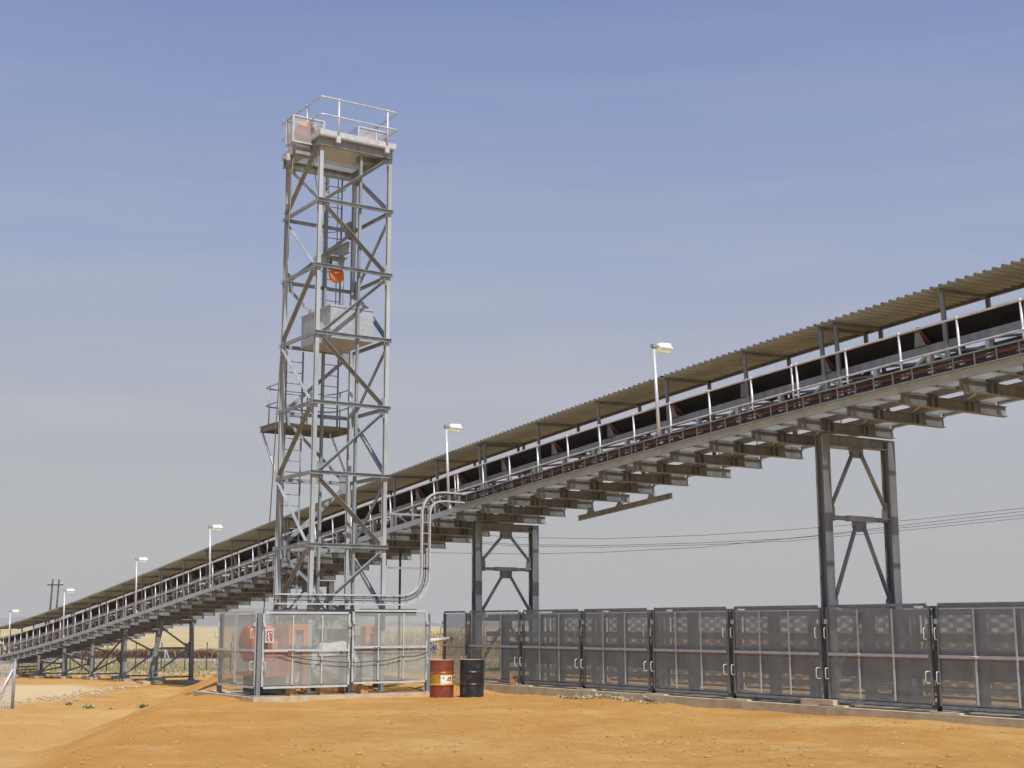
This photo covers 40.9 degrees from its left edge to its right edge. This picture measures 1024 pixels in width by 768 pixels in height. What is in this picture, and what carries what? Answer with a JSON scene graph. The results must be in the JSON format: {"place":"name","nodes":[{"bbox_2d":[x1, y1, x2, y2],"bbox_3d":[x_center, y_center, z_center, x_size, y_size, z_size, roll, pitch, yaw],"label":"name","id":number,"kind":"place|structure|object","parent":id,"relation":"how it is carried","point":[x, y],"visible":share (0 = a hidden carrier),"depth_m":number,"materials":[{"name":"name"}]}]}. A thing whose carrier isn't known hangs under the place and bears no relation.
{"place":"outdoors","nodes":[
{"label":"outdoors","id":0,"kind":"place"},
{"bbox_2d":[0,608,365,625],"bbox_3d":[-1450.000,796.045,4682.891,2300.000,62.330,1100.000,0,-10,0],"label":"hills","id":1,"kind":"structure","parent":0,"point":[210,621],"depth_m":4282.96,"materials":[{"name":"beige sand"}]},
{"bbox_2d":[0,656,803,677],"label":"dry grass","id":2,"kind":"structure","parent":0,"point":[116,662],"depth_m":89.85,"materials":[{"name":"beige plant"}]},
{"bbox_2d":[371,622,565,625],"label":"hills","id":3,"kind":"structure","parent":0,"point":[435,624],"depth_m":3686.33,"materials":[{"name":"beige sand"}]},
{"bbox_2d":[0,625,1023,767],"bbox_3d":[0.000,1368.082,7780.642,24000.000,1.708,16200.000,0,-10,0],"label":"ground","id":4,"kind":"structure","parent":0,"point":[967,740],"depth_m":22.53,"materials":[{"name":"beige sand"}]},
{"bbox_2d":[0,659,16,708],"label":"chain link fence","id":5,"kind":"object","parent":4,"relation":"on","point":[13,680],"visible":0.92,"depth_m":40.06,"materials":[{"name":"grey metal"}]},
{"bbox_2d":[8,660,48,676],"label":"support trestle","id":6,"kind":"object","parent":4,"relation":"on","point":[24,671],"visible":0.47,"depth_m":77.83,"materials":[{"name":"metal"}]},
{"bbox_2d":[29,655,73,677],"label":"support trestle","id":7,"kind":"object","parent":4,"relation":"on","point":[38,671],"visible":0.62,"depth_m":73.60,"materials":[{"name":"metal"}]},
{"bbox_2d":[47,579,62,623],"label":"power pole","id":8,"kind":"object","parent":4,"relation":"on","point":[52,584],"visible":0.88,"depth_m":215.46,"materials":[{"name":"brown wood"}]},
{"bbox_2d":[54,648,100,678],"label":"support trestle","id":9,"kind":"object","parent":4,"relation":"on","point":[63,676],"visible":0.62,"depth_m":69.54,"materials":[{"name":"metal"}]},
{"bbox_2d":[76,702,97,708],"bbox_3d":[-12.449,9.370,40.071,0.859,0.180,0.547,0,-10,0],"label":"weed","id":10,"kind":"object","parent":4,"relation":"on","point":[88,707],"visible":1,"depth_m":39.99,"materials":[{"name":"green plant"}]},
{"bbox_2d":[81,638,130,679],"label":"support trestle","id":11,"kind":"object","parent":4,"relation":"on","point":[119,657],"visible":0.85,"depth_m":65.72,"materials":[{"name":"metal"}]},
{"bbox_2d":[113,630,165,680],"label":"support trestle","id":12,"kind":"object","parent":4,"relation":"on","point":[124,672],"visible":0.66,"depth_m":61.67,"materials":[{"name":"metal"}]},
{"bbox_2d":[135,703,149,707],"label":"weed","id":13,"kind":"object","parent":4,"relation":"on","point":[142,705],"visible":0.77,"depth_m":40.41,"materials":[{"name":"green plant"}]},
{"bbox_2d":[60,647,232,658],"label":"brown brush","id":14,"kind":"object","parent":4,"relation":"on","point":[172,654],"visible":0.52,"depth_m":120.00,"materials":[{"name":"brown plant"}]},
{"bbox_2d":[164,649,173,672],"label":"strainer post","id":15,"kind":"object","parent":4,"relation":"on","point":[165,651],"visible":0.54,"depth_m":84.30,"materials":[{"name":"grey metal"}]},
{"bbox_2d":[136,620,203,684],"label":"support trestle","id":16,"kind":"object","parent":4,"relation":"on","point":[189,647],"visible":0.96,"depth_m":58.50,"materials":[{"name":"metal"}]},
{"bbox_2d":[280,580,333,625],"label":"support trestle","id":17,"kind":"object","parent":4,"relation":"on","point":[329,585],"visible":0.16,"depth_m":48.41,"materials":[{"name":"metal"}]},
{"bbox_2d":[193,688,429,702],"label":"concrete slab","id":18,"kind":"structure","parent":4,"relation":"on","point":[241,695],"depth_m":33.41,"materials":[{"name":"beige concrete"}]},
{"bbox_2d":[213,613,224,692],"bbox_3d":[-7.319,6.752,34.498,0.220,1.953,0.220,6,-12,-32],"label":"gate post","id":19,"kind":"object","parent":18,"relation":"on","point":[219,688],"visible":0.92,"depth_m":34.41,"materials":[{"name":"grey metal"}]},
{"bbox_2d":[251,613,262,696],"bbox_3d":[-5.995,6.394,32.456,0.220,1.953,0.220,6,-12,-32],"label":"gate post","id":20,"kind":"object","parent":18,"relation":"on","point":[258,655],"visible":1,"depth_m":32.43,"materials":[{"name":"grey metal"}]},
{"bbox_2d":[214,611,256,687],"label":"gate","id":21,"kind":"structure","parent":20,"relation":"attached to","point":[248,649],"depth_m":33.45,"materials":[{"name":"grey metal"}]},
{"bbox_2d":[236,624,307,692],"bbox_3d":[-5.931,6.751,33.895,1.300,1.640,1.450,6,-12,-32],"label":"rope winch","id":22,"kind":"object","parent":18,"relation":"on","point":[269,663],"visible":0.25,"depth_m":33.60,"materials":[{"name":"orange paint"}]},
{"bbox_2d":[285,688,295,695],"bbox_3d":[-5.303,7.372,32.935,0.160,0.190,0.240,8,-13,-38],"label":"timber block","id":23,"kind":"object","parent":18,"relation":"on","point":[290,691],"depth_m":32.85,"materials":[{"name":"brown wood"}]},
{"bbox_2d":[298,616,303,688],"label":"gate post","id":24,"kind":"object","parent":18,"relation":"on","point":[299,683],"visible":0.14,"depth_m":35.96,"materials":[{"name":"grey metal"}]},
{"bbox_2d":[234,613,299,683],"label":"gate","id":25,"kind":"structure","parent":24,"relation":"attached to","point":[251,625],"depth_m":35.34,"materials":[{"name":"grey metal"}]},
{"bbox_2d":[315,687,326,694],"bbox_3d":[-4.632,7.447,33.365,0.190,0.190,0.240,8,-13,-38],"label":"timber block","id":26,"kind":"object","parent":18,"relation":"on","point":[321,691],"depth_m":33.28,"materials":[{"name":"brown wood"}]},
{"bbox_2d":[311,640,359,691],"bbox_3d":[-4.507,7.093,34.633,1.356,1.263,0.915,6,-12,-32],"label":"wrapped machine","id":27,"kind":"object","parent":18,"relation":"on","point":[336,689],"visible":0.29,"depth_m":34.23,"materials":[{"name":"white plastic"}]},
{"bbox_2d":[259,96,417,693],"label":"lattice tower","id":28,"kind":"structure","parent":18,"relation":"on","point":[366,153],"depth_m":36.35,"materials":[{"name":"grey metal"}]},
{"bbox_2d":[263,134,294,613],"bbox_3d":[-5.956,-0.352,35.190,0.467,12.801,0.062,-1,-10,5],"label":"wire rope","id":29,"kind":"object","parent":28,"relation":"hanging from","point":[279,377],"visible":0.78,"depth_m":35.15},
{"bbox_2d":[313,160,329,272],"bbox_3d":[-5.099,-4.677,36.492,0.721,3.434,0.021,9,-13,-42],"label":"wire rope","id":30,"kind":"object","parent":28,"relation":"hanging from","point":[322,222],"visible":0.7,"depth_m":36.46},
{"bbox_2d":[273,339,1023,604],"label":"cable tray","id":31,"kind":"object","parent":28,"relation":"attached to","point":[874,388],"visible":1,"depth_m":29.45,"materials":[{"name":"grey metal"}]},
{"bbox_3d":[-4.500,-2.423,36.577,0.038,0.981,0.033,0,-10,0],"label":"wire rope","id":32,"kind":"object","parent":28,"relation":"hanging from","visible":0},
{"bbox_2d":[300,304,373,353],"bbox_3d":[-4.671,-1.519,36.657,1.270,1.018,1.830,6,-12,-32],"label":"counterweight box","id":33,"kind":"object","parent":32,"relation":"hanging from","point":[345,323],"visible":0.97,"depth_m":36.09,"materials":[{"name":"white metal"}]},
{"bbox_2d":[342,613,354,694],"bbox_3d":[-3.997,6.620,33.747,0.220,1.953,0.220,6,-12,-32],"label":"gate post","id":34,"kind":"object","parent":18,"relation":"on","point":[348,689],"visible":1,"depth_m":33.70,"materials":[{"name":"metal"}]},
{"bbox_2d":[260,611,350,688],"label":"gate","id":35,"kind":"structure","parent":34,"relation":"attached to","point":[287,636],"depth_m":33.06,"materials":[{"name":"grey metal"}]},
{"bbox_2d":[264,629,273,642],"bbox_3d":[-5.742,5.960,32.510,0.220,0.320,0.042,6,-12,-32],"label":"warning sign","id":36,"kind":"object","parent":35,"relation":"attached to","point":[270,636],"visible":1,"depth_m":32.50,"materials":[{"name":"white"}]},
{"bbox_2d":[279,653,426,662],"bbox_3d":[-3.843,6.700,33.689,4.055,0.269,0.022,6,-12,-32],"label":"black cable","id":37,"kind":"object","parent":35,"relation":"hanging from","point":[352,662],"visible":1,"depth_m":33.59,"materials":[{"name":"grey plastic"}]},
{"bbox_2d":[351,610,428,683],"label":"gate","id":38,"kind":"structure","parent":34,"relation":"attached to","point":[372,649],"depth_m":34.30,"materials":[{"name":"grey metal"}]},
{"bbox_2d":[356,685,367,693],"bbox_3d":[-3.710,7.551,33.955,0.200,0.190,0.240,8,-13,-38],"label":"timber block","id":39,"kind":"object","parent":18,"relation":"on","point":[361,689],"depth_m":33.88,"materials":[{"name":"brown wood"}]},
{"bbox_2d":[421,614,430,691],"bbox_3d":[-2.147,6.826,34.920,0.220,1.953,0.220,6,-12,-32],"label":"gate post","id":40,"kind":"object","parent":18,"relation":"on","point":[427,686],"visible":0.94,"depth_m":34.86,"materials":[{"name":"grey metal"}]},
{"bbox_2d":[430,637,453,642],"bbox_3d":[-1.906,6.779,36.396,0.110,0.137,2.760,-2,-10,10],"label":"steel pipe","id":41,"kind":"object","parent":40,"relation":"attached to","point":[434,640],"visible":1,"depth_m":36.31,"materials":[{"name":"white metal"}]},
{"bbox_2d":[430,643,437,651],"bbox_3d":[-2.037,6.771,35.281,0.251,0.248,0.114,6,-12,-32],"label":"cable coil","id":42,"kind":"object","parent":41,"relation":"hanging from","point":[433,647],"visible":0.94,"depth_m":35.26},
{"bbox_2d":[311,627,355,682],"bbox_3d":[-4.593,7.069,35.419,0.900,1.580,0.740,6,-12,-32],"label":"steel hopper","id":43,"kind":"object","parent":4,"relation":"on","point":[329,637],"visible":0.12,"depth_m":35.27,"materials":[{"name":"grey metal"}]},
{"bbox_2d":[356,626,391,687],"bbox_3d":[-3.537,7.096,35.627,0.940,1.600,0.440,6,-12,-32],"label":"orange motor","id":44,"kind":"object","parent":4,"relation":"on","point":[376,684],"visible":0.25,"depth_m":35.53,"materials":[{"name":"paint"}]},
{"bbox_2d":[394,550,401,680],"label":"prop post","id":45,"kind":"object","parent":4,"relation":"on","point":[399,606],"visible":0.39,"depth_m":42.18,"materials":[{"name":"metal"}]},
{"bbox_2d":[429,660,453,697],"bbox_3d":[-1.690,7.084,33.033,0.608,0.884,0.608,0,-10,0],"label":"oil drum","id":46,"kind":"object","parent":4,"relation":"on","point":[441,684],"visible":1,"depth_m":32.80,"materials":[{"name":"red paint"}]},
{"bbox_2d":[459,659,483,697],"bbox_3d":[-0.965,7.069,33.025,0.608,0.884,0.608,0,-10,0],"label":"oil drum","id":47,"kind":"object","parent":4,"relation":"on","point":[471,672],"visible":1,"depth_m":32.80,"materials":[{"name":"black metal"}]},
{"bbox_2d":[0,688,1022,767],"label":"soil clods","id":48,"kind":"object","parent":4,"relation":"on","point":[608,736],"visible":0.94,"depth_m":19.66,"materials":[{"name":"brown soil"}]},
{"bbox_2d":[0,670,1023,767],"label":"stones","id":49,"kind":"object","parent":4,"relation":"on","point":[101,690],"visible":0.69,"depth_m":47.22,"materials":[{"name":"beige stone"}]},
{"bbox_2d":[554,693,661,703],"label":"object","id":50,"kind":"object","parent":4,"relation":"on","point":[597,696],"visible":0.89,"depth_m":30.92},
{"bbox_2d":[233,631,1013,655],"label":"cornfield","id":51,"kind":"structure","parent":4,"relation":"on","point":[439,635],"depth_m":133.29,"materials":[{"name":"beige plant"}]},
{"bbox_2d":[640,694,657,703],"bbox_3d":[2.922,6.720,29.335,0.402,0.216,0.116,-2,-10,12],"label":"dove","id":52,"kind":"object","parent":4,"relation":"on","point":[647,699],"visible":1,"depth_m":29.30,"materials":[{"name":"grey"}]},
{"bbox_2d":[454,680,1023,727],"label":"concrete slab","id":53,"kind":"structure","parent":4,"relation":"on","point":[1000,719],"depth_m":27.35,"materials":[{"name":"beige concrete"}]},
{"bbox_2d":[444,617,445,656],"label":"gate post","id":54,"kind":"object","parent":53,"relation":"on","point":[445,641],"visible":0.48,"depth_m":37.96,"materials":[{"name":"metal"}]},
{"bbox_2d":[440,611,467,677],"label":"gate","id":55,"kind":"structure","parent":54,"relation":"attached to","point":[463,642],"depth_m":37.39,"materials":[{"name":"grey metal"}]},
{"bbox_2d":[468,613,470,658],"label":"gate post","id":56,"kind":"object","parent":53,"relation":"on","point":[468,632],"visible":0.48,"depth_m":36.94,"materials":[{"name":"metal"}]},
{"bbox_2d":[465,610,520,681],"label":"gate","id":57,"kind":"structure","parent":56,"relation":"attached to","point":[500,649],"depth_m":35.59,"materials":[{"name":"grey metal"}]},
{"bbox_2d":[455,523,554,681],"bbox_3d":[-0.173,6.109,37.718,2.700,4.507,0.840,6,-12,-32],"label":"support trestle","id":58,"kind":"object","parent":53,"relation":"on","point":[478,558],"visible":0.58,"depth_m":37.82,"materials":[{"name":"metal"}]},
{"bbox_2d":[521,613,524,684],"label":"gate post","id":59,"kind":"object","parent":53,"relation":"on","point":[522,683],"visible":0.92,"depth_m":34.73,"materials":[{"name":"metal"}]},
{"bbox_2d":[515,684,538,686],"bbox_3d":[0.375,7.537,34.359,0.280,0.028,0.640,6,-12,-32],"label":"grout pad","id":60,"kind":"object","parent":53,"relation":"on","point":[528,685],"visible":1,"depth_m":34.22,"materials":[{"name":"concrete"}]},
{"bbox_2d":[582,612,585,688],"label":"gate post","id":61,"kind":"object","parent":53,"relation":"on","point":[584,686],"visible":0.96,"depth_m":32.53,"materials":[{"name":"metal"}]},
{"bbox_2d":[519,609,581,685],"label":"gate","id":62,"kind":"structure","parent":61,"relation":"attached to","point":[574,626],"depth_m":33.58,"materials":[{"name":"grey metal"}]},
{"bbox_2d":[580,608,650,689],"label":"gate","id":63,"kind":"structure","parent":61,"relation":"attached to","point":[602,630],"depth_m":31.44,"materials":[{"name":"grey metal"}]},
{"bbox_2d":[576,688,601,690],"bbox_3d":[1.802,7.158,32.199,0.280,0.028,0.640,6,-12,-32],"label":"grout pad","id":64,"kind":"object","parent":53,"relation":"on","point":[589,689],"visible":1,"depth_m":32.03,"materials":[{"name":"concrete"}]},
{"bbox_2d":[651,611,655,692],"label":"gate post","id":65,"kind":"object","parent":53,"relation":"on","point":[653,690],"visible":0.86,"depth_m":30.38,"materials":[{"name":"metal"}]},
{"bbox_2d":[645,693,673,694],"bbox_3d":[3.228,6.779,30.039,0.280,0.028,0.640,6,-12,-32],"label":"grout pad","id":66,"kind":"object","parent":53,"relation":"on","point":[659,694],"visible":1,"depth_m":30.00,"materials":[{"name":"concrete"}]},
{"bbox_2d":[666,617,673,686],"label":"gate post","id":67,"kind":"object","parent":53,"relation":"on","point":[667,642],"visible":0.15,"depth_m":33.97,"materials":[{"name":"metal"}]},
{"bbox_2d":[730,610,736,697],"bbox_3d":[4.560,5.565,28.265,0.185,1.810,0.185,6,-12,-32],"label":"gate post","id":68,"kind":"object","parent":53,"relation":"on","point":[734,695],"visible":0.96,"depth_m":28.22,"materials":[{"name":"metal"}]},
{"bbox_2d":[650,607,731,694],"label":"gate","id":69,"kind":"structure","parent":68,"relation":"attached to","point":[676,649],"depth_m":29.26,"materials":[{"name":"grey metal"}]},
{"bbox_2d":[726,698,756,700],"bbox_3d":[4.654,6.400,27.878,0.280,0.028,0.640,6,-12,-32],"label":"grout pad","id":70,"kind":"object","parent":53,"relation":"on","point":[742,699],"visible":1,"depth_m":27.72,"materials":[{"name":"concrete"}]},
{"bbox_2d":[737,617,747,691],"bbox_3d":[5.288,6.186,31.805,0.220,1.810,0.220,6,-12,-32],"label":"gate post","id":71,"kind":"object","parent":53,"relation":"on","point":[741,644],"visible":0.23,"depth_m":31.79,"materials":[{"name":"metal"}]},
{"bbox_2d":[671,609,739,686],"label":"gate","id":72,"kind":"structure","parent":71,"relation":"attached to","point":[702,639],"depth_m":32.93,"materials":[{"name":"grey metal"}]},
{"bbox_2d":[743,608,817,690],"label":"gate","id":73,"kind":"structure","parent":71,"relation":"attached to","point":[783,640],"depth_m":30.80,"materials":[{"name":"grey metal"}]},
{"bbox_2d":[486,608,1023,708],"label":"fence","id":74,"kind":"object","parent":53,"relation":"on","point":[510,655],"visible":0.25,"depth_m":28.83,"materials":[{"name":"grey metal"}]},
{"bbox_2d":[819,704,854,706],"bbox_3d":[6.080,6.021,25.718,0.280,0.028,0.640,6,-12,-32],"label":"grout pad","id":75,"kind":"object","parent":53,"relation":"on","point":[840,705],"visible":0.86,"depth_m":25.52,"materials":[{"name":"concrete"}]},
{"bbox_2d":[823,609,828,698],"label":"gate post","id":76,"kind":"object","parent":75,"relation":"on","point":[825,648],"visible":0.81,"depth_m":26.08,"materials":[{"name":"metal"}]},
{"bbox_2d":[730,605,824,699],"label":"gate","id":77,"kind":"structure","parent":76,"relation":"attached to","point":[793,654],"depth_m":27.10,"materials":[{"name":"grey metal"}]},
{"bbox_2d":[823,603,935,707],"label":"gate","id":78,"kind":"structure","parent":76,"relation":"attached to","point":[856,656],"depth_m":24.92,"materials":[{"name":"grey metal"}]},
{"bbox_2d":[800,434,930,706],"bbox_3d":[6.887,3.767,27.107,2.700,5.453,0.840,6,-12,-32],"label":"support trestle","id":79,"kind":"object","parent":53,"relation":"on","point":[829,588],"visible":0.61,"depth_m":27.13,"materials":[{"name":"metal"}]},
{"bbox_2d":[0,258,1023,663],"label":"conveyor gallery","id":80,"kind":"object","parent":79,"relation":"on","point":[188,592],"visible":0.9,"depth_m":32.40,"materials":[{"name":"metal"}]},
{"bbox_2d":[8,610,18,652],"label":"walkway lamp","id":81,"kind":"object","parent":80,"relation":"on","point":[14,611],"visible":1,"depth_m":77.16,"materials":[{"name":"white metal"}]},
{"bbox_2d":[62,589,74,639],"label":"walkway lamp","id":82,"kind":"object","parent":80,"relation":"on","point":[69,591],"visible":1,"depth_m":68.28,"materials":[{"name":"white metal"}]},
{"bbox_2d":[135,557,147,612],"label":"walkway lamp","id":83,"kind":"object","parent":80,"relation":"on","point":[142,559],"visible":1,"depth_m":59.33,"materials":[{"name":"white metal"}]},
{"bbox_2d":[208,525,222,587],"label":"walkway lamp","id":84,"kind":"object","parent":80,"relation":"on","point":[216,527],"visible":1,"depth_m":52.37,"materials":[{"name":"white metal"}]},
{"bbox_2d":[444,424,461,512],"bbox_3d":[-1.601,2.348,37.945,0.510,2.530,0.260,6,-17,-32],"label":"walkway lamp","id":85,"kind":"object","parent":80,"relation":"on","point":[455,428],"visible":1,"depth_m":37.98,"materials":[{"name":"white metal"}]},
{"bbox_2d":[650,343,672,452],"bbox_3d":[3.378,0.323,30.527,0.510,2.530,0.260,6,-16,-32],"label":"walkway lamp","id":86,"kind":"object","parent":80,"relation":"on","point":[663,348],"visible":1,"depth_m":30.55,"materials":[{"name":"white metal"}]},
{"bbox_2d":[915,616,922,695],"bbox_3d":[8.140,5.428,27.485,0.220,1.810,0.220,6,-12,-32],"label":"gate post","id":87,"kind":"object","parent":53,"relation":"on","point":[918,647],"depth_m":27.52,"materials":[{"name":"metal"}]},
{"bbox_2d":[922,605,1023,702],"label":"gate","id":88,"kind":"structure","parent":87,"relation":"attached to","point":[971,606],"depth_m":26.61,"materials":[{"name":"grey metal"}]},
{"bbox_2d":[932,607,944,711],"bbox_3d":[7.412,4.807,23.945,0.185,1.810,0.185,6,-12,-32],"label":"gate post","id":89,"kind":"object","parent":53,"relation":"on","point":[939,707],"visible":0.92,"depth_m":23.91,"materials":[{"name":"metal"}]},
{"bbox_2d":[934,602,1023,713],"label":"gate","id":90,"kind":"structure","parent":89,"relation":"attached to","point":[952,657],"depth_m":23.12,"materials":[{"name":"grey metal"}]},
{"bbox_2d":[929,711,969,714],"bbox_3d":[7.506,5.642,23.558,0.280,0.028,0.640,6,-12,-32],"label":"grout pad","id":91,"kind":"object","parent":53,"relation":"on","point":[951,713],"visible":1,"depth_m":23.47,"materials":[{"name":"concrete"}]},
{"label":"field fence post","id":92,"kind":"object","parent":4,"relation":"on","visible":0},
{"bbox_2d":[25,645,971,645],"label":"fence wire","id":93,"kind":"object","parent":92,"relation":"attached to","point":[390,645],"visible":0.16,"depth_m":86.45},
{"bbox_2d":[0,0,1023,624],"label":"sky","id":94,"kind":"structure","parent":0,"point":[579,187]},
{"bbox_2d":[426,511,1022,553],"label":"power line","id":95,"kind":"object","parent":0,"point":[738,543],"visible":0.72,"depth_m":129.31,"materials":[{"name":"grey metal"}]},
{"bbox_2d":[482,518,1020,546],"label":"power line","id":96,"kind":"object","parent":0,"point":[772,541],"visible":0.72,"depth_m":129.36,"materials":[{"name":"grey metal"}]},
{"bbox_2d":[488,515,1019,545],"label":"power line","id":97,"kind":"object","parent":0,"point":[749,540],"visible":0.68,"depth_m":129.37,"materials":[{"name":"grey metal"}]},
{"bbox_2d":[490,508,1020,538],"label":"power line","id":98,"kind":"object","parent":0,"point":[759,531],"visible":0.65,"depth_m":129.50,"materials":[{"name":"grey metal"}]},
{"bbox_2d":[614,617,1012,625],"bbox_3d":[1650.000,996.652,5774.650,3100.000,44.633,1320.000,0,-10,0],"label":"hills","id":99,"kind":"structure","parent":0,"point":[887,624],"depth_m":5362.28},
{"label":"gate post","id":100,"kind":"object","parent":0,"visible":0},
{"bbox_2d":[551,611,605,679],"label":"gate","id":101,"kind":"structure","parent":100,"relation":"attached to","point":[568,640],"depth_m":37.42,"materials":[{"name":"grey metal"}]},
{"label":"gate post","id":102,"kind":"object","parent":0,"visible":0},
{"bbox_2d":[305,616,373,679],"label":"gate","id":103,"kind":"structure","parent":102,"relation":"attached to","point":[356,636],"depth_m":37.07,"materials":[{"name":"grey metal"}]},
{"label":"gate post","id":104,"kind":"object","parent":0,"visible":0},
{"bbox_2d":[608,610,666,682],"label":"gate","id":105,"kind":"structure","parent":104,"relation":"attached to","point":[637,638],"depth_m":35.22,"materials":[{"name":"grey metal"}]},
{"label":"gate post","id":106,"kind":"object","parent":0,"visible":0},
{"bbox_2d":[837,606,914,694],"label":"gate","id":107,"kind":"structure","parent":106,"relation":"attached to","point":[905,607],"depth_m":28.93,"materials":[{"name":"grey metal"}]}
]}

